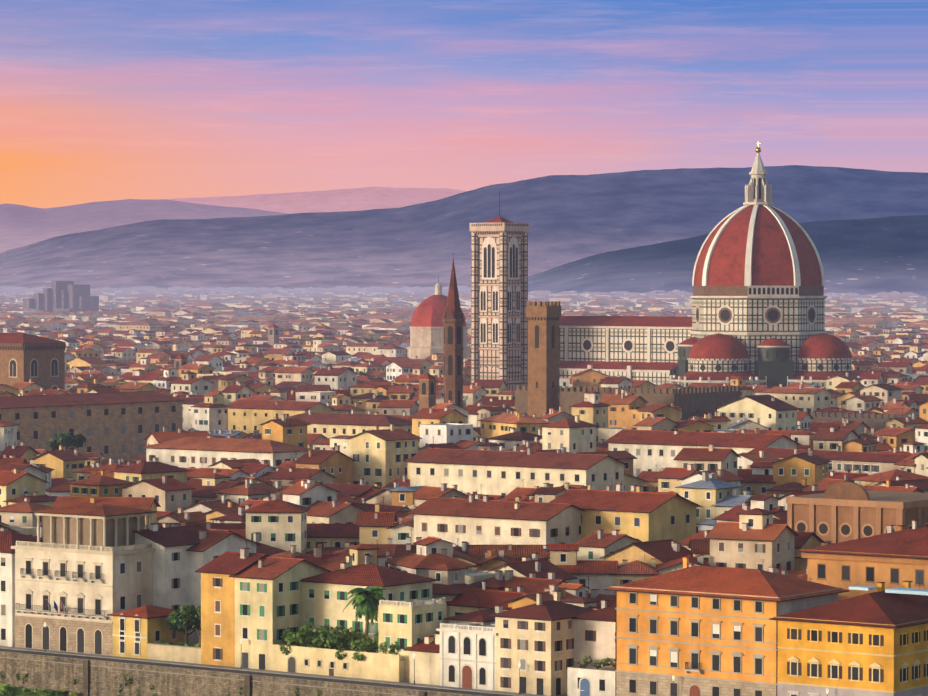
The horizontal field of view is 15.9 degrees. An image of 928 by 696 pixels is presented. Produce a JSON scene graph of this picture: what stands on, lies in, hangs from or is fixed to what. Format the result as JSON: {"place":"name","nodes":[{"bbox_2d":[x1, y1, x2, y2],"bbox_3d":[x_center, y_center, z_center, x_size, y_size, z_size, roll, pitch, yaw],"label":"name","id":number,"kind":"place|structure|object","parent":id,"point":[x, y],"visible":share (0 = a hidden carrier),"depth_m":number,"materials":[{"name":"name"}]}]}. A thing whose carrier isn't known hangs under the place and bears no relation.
{"place":"outdoors","nodes":[
{"label":"outdoors","id":0,"kind":"place"},
{"bbox_2d":[0,333,64,389],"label":"building","id":1,"kind":"structure","parent":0,"point":[25,357],"depth_m":1241.09,"materials":[{"name":"stone"}]},
{"bbox_2d":[23,281,98,311],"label":"distant building","id":2,"kind":"structure","parent":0,"point":[68,296],"depth_m":3880.76,"materials":[{"name":"stone"}]},
{"bbox_2d":[0,199,288,252],"bbox_3d":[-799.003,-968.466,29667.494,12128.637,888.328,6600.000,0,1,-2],"label":"mountain","id":3,"kind":"structure","parent":0,"point":[21,225],"depth_m":32004.51,"materials":[{"name":"purple"}]},
{"bbox_2d":[42,187,466,213],"bbox_3d":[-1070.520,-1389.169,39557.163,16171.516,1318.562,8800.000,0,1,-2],"label":"mountain","id":4,"kind":"structure","parent":0,"point":[356,199],"depth_m":43210.93,"materials":[{"name":"purple"}]},
{"bbox_2d":[0,333,828,695],"bbox_3d":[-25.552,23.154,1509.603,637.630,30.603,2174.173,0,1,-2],"label":"trees","id":5,"kind":"object","parent":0,"point":[362,601],"visible":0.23,"depth_m":524.63,"materials":[{"name":"green plant"}]},
{"bbox_2d":[407,276,469,358],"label":"domed chapel","id":6,"kind":"structure","parent":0,"point":[426,327],"depth_m":1741.62,"materials":[{"name":"stone"}]},
{"bbox_2d":[442,253,463,407],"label":"church spire","id":7,"kind":"structure","parent":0,"point":[453,348],"depth_m":1040.28,"materials":[{"name":"stone"}]},
{"bbox_2d":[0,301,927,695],"bbox_3d":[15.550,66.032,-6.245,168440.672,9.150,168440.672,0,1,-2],"label":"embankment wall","id":8,"kind":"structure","parent":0,"point":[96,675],"depth_m":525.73,"materials":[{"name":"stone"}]},
{"bbox_2d":[0,165,927,288],"bbox_3d":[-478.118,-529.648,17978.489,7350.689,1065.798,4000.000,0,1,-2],"label":"mountain","id":9,"kind":"structure","parent":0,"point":[569,218],"depth_m":18787.86,"materials":[{"name":"purple"}]},
{"bbox_2d":[0,286,927,695],"bbox_3d":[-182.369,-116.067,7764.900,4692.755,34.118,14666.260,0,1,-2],"label":"city","id":10,"kind":"object","parent":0,"point":[256,484],"visible":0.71,"depth_m":649.08,"materials":[{"name":"tile"}]},
{"bbox_2d":[0,0,927,207],"label":"sky","id":11,"kind":"structure","parent":0,"point":[101,100],"materials":[{"name":"multicoloured"}]},
{"bbox_2d":[469,190,528,390],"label":"campanile","id":12,"kind":"structure","parent":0,"point":[499,295],"depth_m":1368.28,"materials":[{"name":"stone"}]},
{"bbox_2d":[559,141,859,388],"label":"cathedral","id":13,"kind":"structure","parent":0,"point":[758,297],"depth_m":1322.63,"materials":[{"name":"stone"}]},
{"bbox_2d":[515,301,918,432],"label":"fortress palace","id":14,"kind":"structure","parent":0,"point":[545,392],"depth_m":1073.98,"materials":[{"name":"stone"}]},
{"bbox_2d":[528,215,927,300],"bbox_3d":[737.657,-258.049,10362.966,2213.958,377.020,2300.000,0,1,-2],"label":"mountain","id":15,"kind":"structure","parent":0,"point":[873,255],"depth_m":10738.98,"materials":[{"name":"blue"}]}
]}

